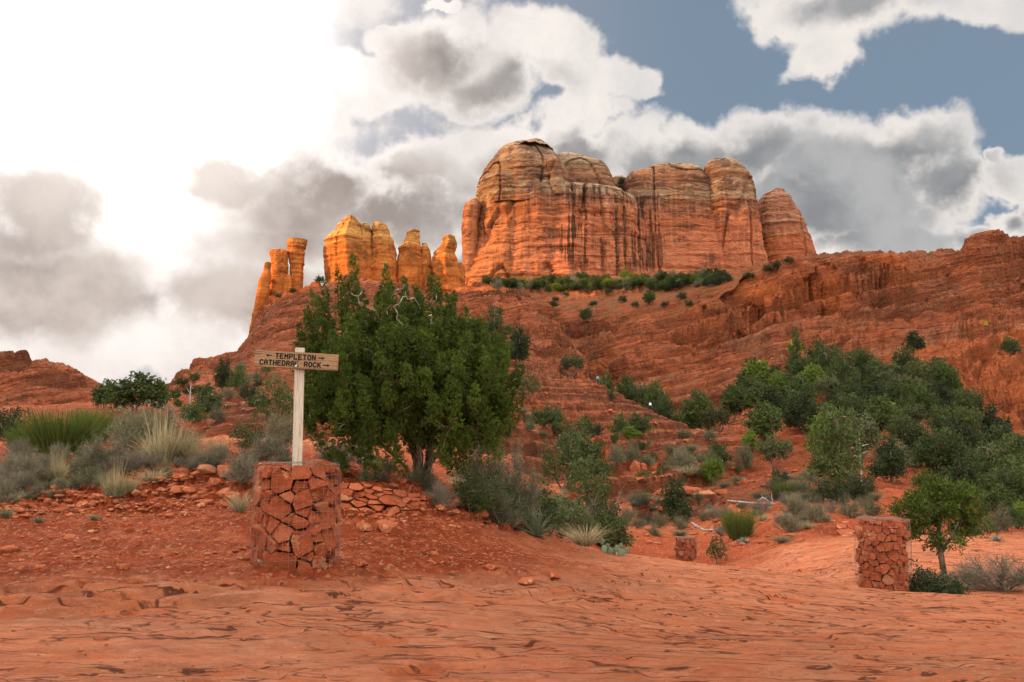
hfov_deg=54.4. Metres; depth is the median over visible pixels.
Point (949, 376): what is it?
scrub oak
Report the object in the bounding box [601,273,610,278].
juniper tree
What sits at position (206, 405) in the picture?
dark bush
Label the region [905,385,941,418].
scrub oak
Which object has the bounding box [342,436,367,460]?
sage bush
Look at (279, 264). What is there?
rock spire
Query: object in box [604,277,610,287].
leafy bush
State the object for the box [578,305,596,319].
leafy bush
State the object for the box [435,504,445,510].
loose stone
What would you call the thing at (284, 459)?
sage bush
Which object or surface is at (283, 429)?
sage bush
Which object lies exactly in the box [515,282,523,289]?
sage bush
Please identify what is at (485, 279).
scrub oak
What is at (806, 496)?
sage bush
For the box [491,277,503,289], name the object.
sage bush
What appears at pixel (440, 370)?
juniper tree
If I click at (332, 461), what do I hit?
twiggy bush
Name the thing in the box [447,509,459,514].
loose stone
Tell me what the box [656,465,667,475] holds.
leafy bush
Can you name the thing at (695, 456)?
leafy bush
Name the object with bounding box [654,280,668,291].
scrub oak
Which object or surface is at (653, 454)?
leafy bush
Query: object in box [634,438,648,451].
dark bush
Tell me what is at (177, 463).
twiggy bush
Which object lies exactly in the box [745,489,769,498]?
grass tuft
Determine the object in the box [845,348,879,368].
juniper tree
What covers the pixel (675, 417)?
leafy bush
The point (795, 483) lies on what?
sage bush
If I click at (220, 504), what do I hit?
loose stone
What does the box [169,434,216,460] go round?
grass tuft
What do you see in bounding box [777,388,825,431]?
juniper tree
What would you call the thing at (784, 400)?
scrub oak
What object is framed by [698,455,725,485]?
leafy bush
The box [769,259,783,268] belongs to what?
dark bush
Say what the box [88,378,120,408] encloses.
scrub oak
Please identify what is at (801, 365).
scrub oak
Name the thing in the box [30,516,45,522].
grass tuft
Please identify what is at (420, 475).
sage bush
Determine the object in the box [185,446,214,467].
twiggy bush
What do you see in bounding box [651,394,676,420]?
dark bush
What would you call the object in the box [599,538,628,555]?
prickly pear
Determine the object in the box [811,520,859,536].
rock slab
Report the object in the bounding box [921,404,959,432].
juniper tree
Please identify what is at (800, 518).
sage bush
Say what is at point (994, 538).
agave plant
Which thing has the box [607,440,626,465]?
sage bush
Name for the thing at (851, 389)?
juniper tree
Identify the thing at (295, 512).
stone basket
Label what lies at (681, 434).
sage bush
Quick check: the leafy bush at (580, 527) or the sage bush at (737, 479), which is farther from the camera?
the sage bush at (737, 479)
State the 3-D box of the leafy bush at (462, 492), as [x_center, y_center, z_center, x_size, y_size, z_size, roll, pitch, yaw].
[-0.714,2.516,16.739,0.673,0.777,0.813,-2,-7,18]
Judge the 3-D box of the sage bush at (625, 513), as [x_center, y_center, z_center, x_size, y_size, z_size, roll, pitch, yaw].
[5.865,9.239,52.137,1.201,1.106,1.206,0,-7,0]
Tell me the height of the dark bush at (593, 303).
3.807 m
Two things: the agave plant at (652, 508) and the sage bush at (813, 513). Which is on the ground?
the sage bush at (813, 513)
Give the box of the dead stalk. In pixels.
[853,439,868,481]
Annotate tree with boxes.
[212,357,233,392]
[289,252,527,484]
[491,276,502,284]
[501,277,516,289]
[507,277,519,288]
[510,324,531,364]
[544,284,551,292]
[547,272,555,284]
[559,354,585,377]
[561,276,572,285]
[561,283,569,290]
[576,283,583,290]
[578,278,589,288]
[591,278,604,290]
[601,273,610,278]
[611,279,618,288]
[616,282,623,290]
[624,280,633,288]
[627,380,651,406]
[638,272,650,278]
[644,278,653,287]
[648,280,656,291]
[656,270,669,282]
[656,473,693,522]
[667,278,682,289]
[673,273,684,278]
[697,273,707,279]
[700,405,731,431]
[703,272,712,281]
[715,269,731,280]
[735,374,766,393]
[739,357,767,385]
[754,433,793,473]
[757,384,785,414]
[761,363,785,384]
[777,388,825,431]
[795,401,824,433]
[806,337,828,359]
[812,374,844,399]
[821,387,851,411]
[824,391,877,419]
[830,351,850,372]
[835,384,861,401]
[835,408,882,432]
[840,417,884,469]
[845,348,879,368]
[851,362,880,392]
[857,378,890,403]
[862,433,909,482]
[865,368,900,387]
[873,380,893,396]
[874,360,901,375]
[883,467,993,583]
[884,413,918,446]
[888,365,913,380]
[890,345,920,373]
[895,421,928,466]
[900,403,929,423]
[901,329,925,352]
[901,375,925,385]
[902,359,939,386]
[908,426,979,479]
[918,413,972,473]
[920,380,935,393]
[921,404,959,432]
[922,356,955,379]
[924,397,962,420]
[925,377,955,404]
[938,451,985,501]
[941,389,964,416]
[950,387,985,421]
[954,405,983,436]
[957,423,983,450]
[959,440,1014,468]
[977,402,1013,440]
[980,421,1023,449]
[983,466,1018,487]
[988,432,1023,458]
[1001,477,1023,501]
[1008,463,1023,497]
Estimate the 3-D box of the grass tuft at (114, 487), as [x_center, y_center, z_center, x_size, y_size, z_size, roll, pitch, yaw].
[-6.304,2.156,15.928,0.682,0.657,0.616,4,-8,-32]
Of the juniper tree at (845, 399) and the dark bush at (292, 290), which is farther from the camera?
the dark bush at (292, 290)
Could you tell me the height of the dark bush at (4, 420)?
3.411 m
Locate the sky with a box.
[0,0,1023,389]
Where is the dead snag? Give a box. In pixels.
[186,384,193,404]
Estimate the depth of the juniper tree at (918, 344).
317.27 m
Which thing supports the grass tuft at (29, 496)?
on the ground
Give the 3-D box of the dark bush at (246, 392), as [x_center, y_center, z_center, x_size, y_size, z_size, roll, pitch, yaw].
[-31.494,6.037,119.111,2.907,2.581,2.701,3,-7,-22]
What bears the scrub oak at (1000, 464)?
on the slickrock hill at (556, 386)
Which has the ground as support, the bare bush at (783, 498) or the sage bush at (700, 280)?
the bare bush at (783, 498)
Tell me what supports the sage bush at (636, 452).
on the slickrock hill at (556, 386)
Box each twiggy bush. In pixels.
[6,447,50,480]
[19,473,39,487]
[25,483,46,494]
[30,449,67,470]
[45,439,73,461]
[67,459,85,475]
[71,445,91,458]
[74,428,139,469]
[96,451,133,474]
[98,462,108,473]
[172,455,183,466]
[181,457,194,468]
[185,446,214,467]
[204,446,228,467]
[210,443,232,459]
[217,443,262,486]
[237,451,257,464]
[242,429,291,458]
[272,445,290,457]
[311,435,354,460]
[318,451,336,462]
[335,454,353,468]
[370,467,389,480]
[450,441,515,495]
[484,433,552,520]
[579,494,629,534]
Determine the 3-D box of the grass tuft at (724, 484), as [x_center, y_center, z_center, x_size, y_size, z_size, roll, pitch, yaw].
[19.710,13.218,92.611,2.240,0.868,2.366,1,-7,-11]
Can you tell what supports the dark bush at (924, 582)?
on the ground
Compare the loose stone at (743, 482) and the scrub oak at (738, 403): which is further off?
the scrub oak at (738, 403)
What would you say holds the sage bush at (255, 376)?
on the slickrock hill at (556, 386)
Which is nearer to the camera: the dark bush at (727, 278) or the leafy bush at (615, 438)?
the leafy bush at (615, 438)
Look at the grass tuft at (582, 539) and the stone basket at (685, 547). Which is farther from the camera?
the stone basket at (685, 547)
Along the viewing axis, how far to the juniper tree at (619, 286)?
520.19 m
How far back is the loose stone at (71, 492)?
16.06 m
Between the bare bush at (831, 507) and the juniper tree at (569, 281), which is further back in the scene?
the juniper tree at (569, 281)
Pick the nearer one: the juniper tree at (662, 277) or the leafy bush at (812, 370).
the leafy bush at (812, 370)
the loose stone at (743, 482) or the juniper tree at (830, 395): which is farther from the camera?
the juniper tree at (830, 395)
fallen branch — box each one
[690,522,716,530]
[727,493,780,509]
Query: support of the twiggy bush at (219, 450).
on the ground
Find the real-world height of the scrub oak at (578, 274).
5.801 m
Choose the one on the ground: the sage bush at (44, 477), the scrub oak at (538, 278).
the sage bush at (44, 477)
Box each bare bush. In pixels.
[0,464,17,486]
[2,437,39,459]
[7,470,40,494]
[10,470,28,486]
[120,447,144,468]
[121,450,147,471]
[138,448,166,470]
[267,454,279,462]
[423,479,459,508]
[629,496,642,507]
[639,510,654,522]
[706,507,719,518]
[711,524,726,535]
[714,504,736,519]
[745,497,771,511]
[771,510,790,524]
[775,489,798,504]
[797,509,813,521]
[822,499,837,512]
[937,562,1003,590]
[945,548,1023,593]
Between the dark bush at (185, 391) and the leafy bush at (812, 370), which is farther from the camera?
the leafy bush at (812, 370)
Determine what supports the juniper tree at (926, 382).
on the slickrock hill at (556, 386)
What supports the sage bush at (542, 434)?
on the slickrock hill at (556, 386)
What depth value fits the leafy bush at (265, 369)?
186.65 m
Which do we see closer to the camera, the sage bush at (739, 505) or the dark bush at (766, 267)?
the sage bush at (739, 505)
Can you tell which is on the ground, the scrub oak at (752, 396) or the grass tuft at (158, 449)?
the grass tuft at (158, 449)
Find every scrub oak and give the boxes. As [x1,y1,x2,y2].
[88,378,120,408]
[98,370,176,412]
[150,378,170,408]
[480,275,492,285]
[530,279,541,289]
[531,277,543,285]
[552,277,568,284]
[568,282,577,290]
[572,272,582,279]
[581,272,591,279]
[596,370,615,391]
[615,373,638,401]
[630,278,641,286]
[639,379,673,412]
[642,290,655,303]
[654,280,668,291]
[676,388,717,430]
[683,273,693,282]
[719,385,750,417]
[720,383,735,401]
[733,369,741,385]
[741,400,787,440]
[742,378,772,409]
[774,385,794,404]
[777,390,810,415]
[781,359,799,373]
[783,374,806,389]
[783,374,818,402]
[786,357,810,379]
[859,394,903,434]
[866,357,896,372]
[897,377,926,397]
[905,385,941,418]
[925,360,964,390]
[955,468,991,482]
[964,452,996,474]
[975,473,1006,500]
[977,483,1016,515]
[980,425,1014,448]
[992,454,1017,476]
[993,448,1023,474]
[993,505,1023,530]
[1011,493,1023,506]
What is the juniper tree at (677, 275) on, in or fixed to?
on the rock ridge hill at (947, 302)
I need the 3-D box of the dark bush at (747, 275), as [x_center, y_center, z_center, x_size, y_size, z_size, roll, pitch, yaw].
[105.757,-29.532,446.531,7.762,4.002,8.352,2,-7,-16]
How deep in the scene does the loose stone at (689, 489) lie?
78.26 m
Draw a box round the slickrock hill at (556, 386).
[0,352,1023,524]
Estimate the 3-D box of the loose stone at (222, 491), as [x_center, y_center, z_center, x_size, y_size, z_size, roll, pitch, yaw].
[-4.557,2.398,15.769,0.313,0.145,0.241,-12,-11,9]
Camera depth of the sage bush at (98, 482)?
16.57 m
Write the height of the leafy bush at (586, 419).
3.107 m
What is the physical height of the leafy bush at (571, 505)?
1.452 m
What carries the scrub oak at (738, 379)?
on the rock ridge hill at (947, 302)
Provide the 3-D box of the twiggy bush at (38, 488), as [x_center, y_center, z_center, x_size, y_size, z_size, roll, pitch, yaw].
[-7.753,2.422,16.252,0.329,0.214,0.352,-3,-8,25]
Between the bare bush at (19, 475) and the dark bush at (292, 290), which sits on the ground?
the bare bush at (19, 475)
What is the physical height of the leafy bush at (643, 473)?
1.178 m
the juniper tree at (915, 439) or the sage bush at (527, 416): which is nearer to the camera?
the sage bush at (527, 416)
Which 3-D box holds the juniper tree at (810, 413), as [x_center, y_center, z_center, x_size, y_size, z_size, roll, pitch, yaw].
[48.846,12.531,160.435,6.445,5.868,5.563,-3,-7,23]
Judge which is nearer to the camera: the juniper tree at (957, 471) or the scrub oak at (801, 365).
the juniper tree at (957, 471)
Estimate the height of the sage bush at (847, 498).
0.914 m
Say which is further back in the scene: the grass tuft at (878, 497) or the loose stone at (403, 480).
the grass tuft at (878, 497)
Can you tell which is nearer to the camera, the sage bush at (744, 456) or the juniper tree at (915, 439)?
the sage bush at (744, 456)
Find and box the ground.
[0,434,1023,681]
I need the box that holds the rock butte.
[461,138,767,287]
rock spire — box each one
[249,262,270,328]
[269,249,288,297]
[282,274,292,294]
[287,238,307,290]
[323,215,397,282]
[397,229,432,291]
[431,234,464,292]
[758,188,815,261]
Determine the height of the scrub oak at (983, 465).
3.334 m
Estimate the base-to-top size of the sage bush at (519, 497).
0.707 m
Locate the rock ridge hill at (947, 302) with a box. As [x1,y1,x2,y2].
[0,229,1023,431]
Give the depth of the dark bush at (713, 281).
454.33 m
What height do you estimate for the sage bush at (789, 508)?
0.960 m
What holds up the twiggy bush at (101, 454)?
on the ground
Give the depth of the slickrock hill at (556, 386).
128.76 m
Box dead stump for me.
[677,502,703,517]
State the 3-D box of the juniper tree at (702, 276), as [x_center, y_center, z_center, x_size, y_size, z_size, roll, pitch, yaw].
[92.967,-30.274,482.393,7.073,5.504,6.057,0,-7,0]
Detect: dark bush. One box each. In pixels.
[0,398,32,440]
[172,375,188,385]
[180,382,196,394]
[199,398,218,414]
[236,383,257,399]
[245,394,271,408]
[251,378,262,386]
[288,286,295,292]
[314,274,324,282]
[548,299,559,306]
[584,420,606,436]
[587,489,622,533]
[589,300,598,305]
[604,287,613,293]
[607,387,615,400]
[617,175,626,185]
[617,294,627,301]
[631,301,638,306]
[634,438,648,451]
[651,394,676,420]
[660,301,669,306]
[676,290,686,298]
[684,300,695,306]
[706,272,722,286]
[713,448,734,463]
[721,273,733,282]
[741,272,756,278]
[761,263,772,270]
[767,487,786,500]
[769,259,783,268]
[769,467,789,483]
[782,255,793,262]
[810,474,845,502]
[839,467,874,499]
[858,477,877,491]
[906,559,953,593]
[920,567,975,594]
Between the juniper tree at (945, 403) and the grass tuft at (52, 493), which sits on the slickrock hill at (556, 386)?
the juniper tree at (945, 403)
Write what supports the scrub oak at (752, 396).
on the slickrock hill at (556, 386)
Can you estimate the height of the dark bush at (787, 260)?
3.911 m
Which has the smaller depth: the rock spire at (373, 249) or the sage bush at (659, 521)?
the sage bush at (659, 521)
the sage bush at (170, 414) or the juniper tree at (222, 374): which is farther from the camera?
the juniper tree at (222, 374)
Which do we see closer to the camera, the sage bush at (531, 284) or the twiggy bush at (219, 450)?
the twiggy bush at (219, 450)
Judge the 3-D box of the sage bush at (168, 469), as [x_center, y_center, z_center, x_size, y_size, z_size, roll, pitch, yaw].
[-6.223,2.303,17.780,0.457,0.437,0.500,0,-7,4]
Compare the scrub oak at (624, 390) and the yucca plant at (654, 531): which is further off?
the scrub oak at (624, 390)
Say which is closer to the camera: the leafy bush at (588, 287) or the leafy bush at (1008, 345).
the leafy bush at (1008, 345)
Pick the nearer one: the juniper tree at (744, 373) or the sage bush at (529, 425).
the sage bush at (529, 425)
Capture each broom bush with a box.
[0,403,115,453]
[0,423,29,451]
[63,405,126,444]
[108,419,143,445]
[717,506,760,538]
[770,480,800,496]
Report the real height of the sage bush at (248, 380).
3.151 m
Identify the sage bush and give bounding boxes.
[0,450,26,476]
[0,475,23,503]
[36,469,51,479]
[49,475,71,488]
[63,467,85,490]
[67,449,108,473]
[74,462,105,488]
[92,469,115,486]
[100,405,163,451]
[109,403,140,436]
[134,397,194,445]
[153,459,174,478]
[173,427,204,449]
[202,404,229,421]
[220,387,237,398]
[233,362,246,370]
[243,371,253,385]
[246,444,264,461]
[252,369,263,379]
[254,410,304,449]
[272,448,307,464]
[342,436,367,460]
[378,455,400,474]
[405,461,440,487]
[411,469,443,490]
[444,456,484,482]
[465,480,501,512]
[470,473,523,516]
[484,490,532,528]
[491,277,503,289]
[507,475,531,506]
[509,493,537,515]
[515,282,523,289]
[523,412,532,421]
[523,418,536,430]
[524,278,534,287]
[539,427,550,438]
[544,484,589,536]
[570,505,596,531]
[588,512,627,545]
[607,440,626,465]
[617,508,632,524]
[619,445,636,461]
[622,280,630,289]
[626,439,641,461]
[627,516,646,527]
[630,488,649,501]
[637,454,655,465]
[643,511,670,527]
[657,452,691,468]
[663,442,678,453]
[665,444,699,470]
[667,269,678,276]
[670,508,693,523]
[670,516,688,529]
[676,427,693,438]
[688,489,705,500]
[693,278,703,286]
[695,267,707,275]
[697,510,709,520]
[698,446,718,462]
[700,428,721,440]
[729,475,744,484]
[732,443,756,465]
[733,498,749,508]
[761,473,786,490]
[772,509,806,532]
[777,490,813,516]
[779,500,807,514]
[786,480,808,488]
[794,479,813,494]
[794,512,806,525]
[797,468,821,482]
[798,488,815,501]
[803,500,833,522]
[807,493,823,503]
[834,500,871,517]
[836,491,852,503]
[854,494,877,506]
[860,497,885,515]
[864,436,923,467]
[980,500,1022,532]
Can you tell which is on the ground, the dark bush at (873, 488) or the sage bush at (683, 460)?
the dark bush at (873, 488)
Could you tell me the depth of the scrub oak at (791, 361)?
241.93 m
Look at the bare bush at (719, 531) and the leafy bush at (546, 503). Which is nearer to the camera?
the leafy bush at (546, 503)
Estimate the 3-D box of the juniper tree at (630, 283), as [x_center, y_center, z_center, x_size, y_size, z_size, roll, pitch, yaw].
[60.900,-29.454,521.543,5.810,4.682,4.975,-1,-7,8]
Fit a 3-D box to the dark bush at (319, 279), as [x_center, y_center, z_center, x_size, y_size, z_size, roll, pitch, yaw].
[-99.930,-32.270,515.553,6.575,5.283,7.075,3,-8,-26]
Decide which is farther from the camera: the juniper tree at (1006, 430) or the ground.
the juniper tree at (1006, 430)
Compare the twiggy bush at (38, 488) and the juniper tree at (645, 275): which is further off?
the juniper tree at (645, 275)
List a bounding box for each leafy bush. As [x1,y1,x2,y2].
[169,386,181,398]
[172,397,181,406]
[177,399,210,422]
[187,372,200,380]
[192,380,215,395]
[192,388,230,411]
[225,362,247,388]
[228,419,265,451]
[248,372,293,426]
[260,367,274,375]
[451,471,489,512]
[457,482,500,517]
[481,471,521,508]
[514,373,540,398]
[516,277,528,287]
[516,507,537,528]
[523,483,566,526]
[525,403,559,425]
[537,497,572,535]
[538,426,586,491]
[539,274,549,282]
[548,417,577,438]
[548,490,583,525]
[551,283,559,290]
[551,404,566,423]
[551,495,593,536]
[557,422,614,479]
[559,451,613,511]
[566,517,587,534]
[574,412,595,433]
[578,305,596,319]
[581,513,597,534]
[585,281,593,290]
[585,504,638,548]
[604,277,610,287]
[608,432,620,441]
[609,409,630,435]
[618,269,632,278]
[620,425,642,441]
[626,410,653,433]
[634,468,652,479]
[646,451,657,461]
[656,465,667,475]
[670,406,687,422]
[682,449,698,463]
[689,273,698,283]
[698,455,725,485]
[705,438,728,456]
[706,534,728,563]
[732,462,745,472]
[740,428,758,450]
[741,357,779,382]
[765,369,787,391]
[797,362,825,393]
[802,407,835,455]
[887,402,902,426]
[977,518,998,537]
[996,334,1023,353]
[1011,500,1023,528]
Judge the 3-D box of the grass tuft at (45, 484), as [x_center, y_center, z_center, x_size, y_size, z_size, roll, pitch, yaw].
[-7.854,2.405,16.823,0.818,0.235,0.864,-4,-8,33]
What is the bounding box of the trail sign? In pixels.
[254,348,338,467]
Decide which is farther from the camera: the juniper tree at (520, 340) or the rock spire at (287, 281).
the rock spire at (287, 281)
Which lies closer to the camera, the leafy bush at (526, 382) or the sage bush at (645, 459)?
the sage bush at (645, 459)
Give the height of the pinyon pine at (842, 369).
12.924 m
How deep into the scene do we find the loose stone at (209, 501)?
15.08 m
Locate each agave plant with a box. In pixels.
[649,504,660,510]
[736,537,749,543]
[988,536,1003,540]
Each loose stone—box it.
[65,490,77,493]
[75,501,89,506]
[91,493,103,498]
[142,489,151,493]
[172,473,185,479]
[195,499,214,504]
[197,464,215,474]
[207,478,220,485]
[215,502,225,506]
[216,465,232,477]
[216,487,231,496]
[225,492,240,499]
[353,559,368,565]
[356,522,372,530]
[376,519,396,533]
[388,483,398,488]
[399,478,408,483]
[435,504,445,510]
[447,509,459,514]
[454,498,461,504]
[483,564,498,570]
[518,577,536,584]
[541,570,560,578]
[630,461,639,470]
[652,487,675,494]
[679,486,702,496]
[698,490,714,498]
[715,490,728,494]
[737,479,747,485]
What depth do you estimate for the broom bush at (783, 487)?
61.91 m
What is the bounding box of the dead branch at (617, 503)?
[609,483,625,508]
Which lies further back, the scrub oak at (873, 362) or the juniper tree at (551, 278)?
the juniper tree at (551, 278)
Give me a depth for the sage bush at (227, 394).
127.41 m
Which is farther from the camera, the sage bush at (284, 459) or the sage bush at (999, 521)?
the sage bush at (999, 521)
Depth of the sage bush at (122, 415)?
67.71 m
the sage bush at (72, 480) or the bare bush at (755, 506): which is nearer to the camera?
the sage bush at (72, 480)
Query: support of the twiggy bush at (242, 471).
on the ground
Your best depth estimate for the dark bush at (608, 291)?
515.33 m
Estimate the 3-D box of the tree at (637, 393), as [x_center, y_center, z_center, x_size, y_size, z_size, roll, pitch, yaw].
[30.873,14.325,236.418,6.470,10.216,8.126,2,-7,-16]
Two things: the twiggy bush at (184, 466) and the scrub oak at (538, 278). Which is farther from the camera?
the scrub oak at (538, 278)
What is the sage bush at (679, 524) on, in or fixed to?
on the ground
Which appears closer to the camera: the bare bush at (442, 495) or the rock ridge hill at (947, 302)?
the bare bush at (442, 495)
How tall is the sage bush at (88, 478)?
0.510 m
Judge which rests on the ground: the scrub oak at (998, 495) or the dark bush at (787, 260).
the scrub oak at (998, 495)
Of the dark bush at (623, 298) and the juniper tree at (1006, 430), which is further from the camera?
the dark bush at (623, 298)
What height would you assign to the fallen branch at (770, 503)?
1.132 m
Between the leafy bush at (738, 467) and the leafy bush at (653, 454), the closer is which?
the leafy bush at (738, 467)
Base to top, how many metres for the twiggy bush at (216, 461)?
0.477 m
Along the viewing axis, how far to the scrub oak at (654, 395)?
231.35 m
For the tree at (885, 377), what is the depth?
216.68 m
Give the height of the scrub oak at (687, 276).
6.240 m
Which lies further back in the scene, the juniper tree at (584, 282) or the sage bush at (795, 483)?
the juniper tree at (584, 282)
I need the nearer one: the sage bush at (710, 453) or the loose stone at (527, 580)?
the loose stone at (527, 580)
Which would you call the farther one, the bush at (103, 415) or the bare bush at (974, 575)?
the bush at (103, 415)
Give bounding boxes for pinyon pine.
[481,305,515,355]
[785,327,806,366]
[803,399,868,486]
[804,340,841,398]
[824,347,862,399]
[883,370,920,412]
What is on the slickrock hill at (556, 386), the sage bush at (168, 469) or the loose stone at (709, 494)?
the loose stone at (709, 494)
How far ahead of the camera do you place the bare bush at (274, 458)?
17.96 m
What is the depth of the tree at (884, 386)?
191.24 m
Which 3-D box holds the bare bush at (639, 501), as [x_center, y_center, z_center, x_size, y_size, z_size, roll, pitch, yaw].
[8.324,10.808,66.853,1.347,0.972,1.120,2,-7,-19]
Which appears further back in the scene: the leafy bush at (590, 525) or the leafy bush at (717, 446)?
the leafy bush at (717, 446)
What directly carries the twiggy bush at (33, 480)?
on the ground
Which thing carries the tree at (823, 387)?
on the slickrock hill at (556, 386)
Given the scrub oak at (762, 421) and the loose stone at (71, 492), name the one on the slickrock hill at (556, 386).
the scrub oak at (762, 421)
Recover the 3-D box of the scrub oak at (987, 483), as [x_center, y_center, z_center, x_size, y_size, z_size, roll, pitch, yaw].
[26.971,8.510,55.980,1.689,2.189,1.924,2,-7,-13]
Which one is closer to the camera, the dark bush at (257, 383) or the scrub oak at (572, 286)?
the dark bush at (257, 383)
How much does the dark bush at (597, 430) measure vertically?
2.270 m
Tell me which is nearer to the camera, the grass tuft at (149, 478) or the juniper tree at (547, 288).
the grass tuft at (149, 478)
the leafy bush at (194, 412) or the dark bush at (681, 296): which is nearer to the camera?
the leafy bush at (194, 412)
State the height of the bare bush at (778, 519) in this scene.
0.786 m
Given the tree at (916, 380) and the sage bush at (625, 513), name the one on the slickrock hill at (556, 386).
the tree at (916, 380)
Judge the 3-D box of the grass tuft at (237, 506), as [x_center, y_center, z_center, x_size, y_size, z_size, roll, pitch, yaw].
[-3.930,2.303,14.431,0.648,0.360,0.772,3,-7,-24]
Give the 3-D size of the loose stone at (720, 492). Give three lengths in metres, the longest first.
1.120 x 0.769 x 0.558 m
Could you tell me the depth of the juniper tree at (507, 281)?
459.94 m
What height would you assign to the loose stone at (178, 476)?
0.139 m
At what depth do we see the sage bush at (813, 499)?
52.34 m
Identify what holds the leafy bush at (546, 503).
on the ground
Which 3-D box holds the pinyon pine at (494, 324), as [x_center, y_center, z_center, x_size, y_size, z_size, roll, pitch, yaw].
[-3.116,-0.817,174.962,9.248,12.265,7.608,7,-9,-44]
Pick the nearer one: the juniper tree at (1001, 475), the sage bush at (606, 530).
the sage bush at (606, 530)
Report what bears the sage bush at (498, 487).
on the ground
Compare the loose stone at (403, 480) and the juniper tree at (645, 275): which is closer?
the loose stone at (403, 480)
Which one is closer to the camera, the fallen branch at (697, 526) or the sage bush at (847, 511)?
the sage bush at (847, 511)
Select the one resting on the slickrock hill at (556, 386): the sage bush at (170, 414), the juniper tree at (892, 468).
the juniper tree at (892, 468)
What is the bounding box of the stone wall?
[341,482,425,517]
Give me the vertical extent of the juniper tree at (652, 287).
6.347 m
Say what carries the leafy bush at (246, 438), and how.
on the ground
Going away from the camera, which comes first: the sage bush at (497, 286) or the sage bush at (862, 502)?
the sage bush at (862, 502)
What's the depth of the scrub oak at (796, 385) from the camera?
187.33 m
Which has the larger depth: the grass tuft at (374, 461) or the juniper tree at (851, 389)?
the juniper tree at (851, 389)
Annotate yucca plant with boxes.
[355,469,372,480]
[514,506,567,540]
[646,520,666,536]
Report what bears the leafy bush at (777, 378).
on the slickrock hill at (556, 386)
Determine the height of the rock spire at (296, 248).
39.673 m
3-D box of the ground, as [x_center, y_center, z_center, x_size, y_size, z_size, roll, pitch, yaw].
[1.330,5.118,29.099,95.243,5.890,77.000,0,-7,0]
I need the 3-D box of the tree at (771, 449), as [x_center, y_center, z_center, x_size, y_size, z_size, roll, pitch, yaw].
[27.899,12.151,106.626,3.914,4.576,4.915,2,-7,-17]
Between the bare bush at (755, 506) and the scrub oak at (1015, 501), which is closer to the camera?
the scrub oak at (1015, 501)
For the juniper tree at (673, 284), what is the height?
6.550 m
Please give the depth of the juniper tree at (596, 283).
529.17 m
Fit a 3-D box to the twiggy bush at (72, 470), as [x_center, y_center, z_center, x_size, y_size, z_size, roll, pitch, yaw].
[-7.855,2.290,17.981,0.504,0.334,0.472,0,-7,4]
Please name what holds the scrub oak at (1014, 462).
on the slickrock hill at (556, 386)
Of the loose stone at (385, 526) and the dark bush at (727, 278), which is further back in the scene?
the dark bush at (727, 278)
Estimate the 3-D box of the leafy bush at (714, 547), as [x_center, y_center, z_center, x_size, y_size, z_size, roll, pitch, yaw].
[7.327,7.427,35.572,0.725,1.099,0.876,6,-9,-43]
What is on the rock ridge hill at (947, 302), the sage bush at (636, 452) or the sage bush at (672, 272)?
the sage bush at (672, 272)
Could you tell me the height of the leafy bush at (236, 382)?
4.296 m
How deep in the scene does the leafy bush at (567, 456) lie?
56.70 m
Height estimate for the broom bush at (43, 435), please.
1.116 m
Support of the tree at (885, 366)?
on the slickrock hill at (556, 386)
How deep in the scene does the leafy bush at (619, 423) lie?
134.51 m
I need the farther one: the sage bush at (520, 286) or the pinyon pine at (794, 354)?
the sage bush at (520, 286)
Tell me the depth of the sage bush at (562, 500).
22.32 m
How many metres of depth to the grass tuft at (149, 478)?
17.03 m
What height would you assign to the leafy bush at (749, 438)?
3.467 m
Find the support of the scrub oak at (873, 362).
on the rock ridge hill at (947, 302)
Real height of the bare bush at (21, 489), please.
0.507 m
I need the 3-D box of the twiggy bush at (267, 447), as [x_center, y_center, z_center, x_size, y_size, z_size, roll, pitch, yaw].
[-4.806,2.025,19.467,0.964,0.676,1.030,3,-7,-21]
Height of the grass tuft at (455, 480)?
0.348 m
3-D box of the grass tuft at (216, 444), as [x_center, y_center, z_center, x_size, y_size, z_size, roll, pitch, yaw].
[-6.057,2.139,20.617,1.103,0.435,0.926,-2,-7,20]
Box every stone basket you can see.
[250,460,341,570]
[674,536,696,560]
[854,516,911,590]
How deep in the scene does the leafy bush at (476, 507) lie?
16.74 m
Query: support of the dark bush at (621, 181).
on the rock butte
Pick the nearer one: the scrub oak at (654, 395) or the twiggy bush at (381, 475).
the twiggy bush at (381, 475)
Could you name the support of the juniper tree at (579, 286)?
on the rock ridge hill at (947, 302)
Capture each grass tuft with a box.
[0,507,14,517]
[7,493,26,500]
[16,491,36,498]
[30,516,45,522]
[36,478,68,489]
[38,488,65,497]
[46,446,69,481]
[85,514,104,519]
[94,457,138,496]
[113,472,144,492]
[126,409,197,463]
[131,468,176,482]
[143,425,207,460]
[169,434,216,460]
[200,436,232,452]
[222,490,253,512]
[353,454,386,466]
[448,475,464,486]
[498,511,534,525]
[516,406,534,412]
[555,522,617,545]
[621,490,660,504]
[623,505,647,517]
[667,464,711,475]
[671,528,691,535]
[677,441,702,451]
[685,467,709,475]
[714,480,731,487]
[722,459,734,467]
[744,461,754,467]
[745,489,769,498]
[747,508,770,516]
[751,513,771,520]
[772,533,797,542]
[781,478,797,485]
[790,474,802,480]
[797,520,817,528]
[864,490,886,500]
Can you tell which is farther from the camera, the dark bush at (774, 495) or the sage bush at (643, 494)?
the sage bush at (643, 494)
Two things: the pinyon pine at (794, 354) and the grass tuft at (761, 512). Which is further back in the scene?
the pinyon pine at (794, 354)

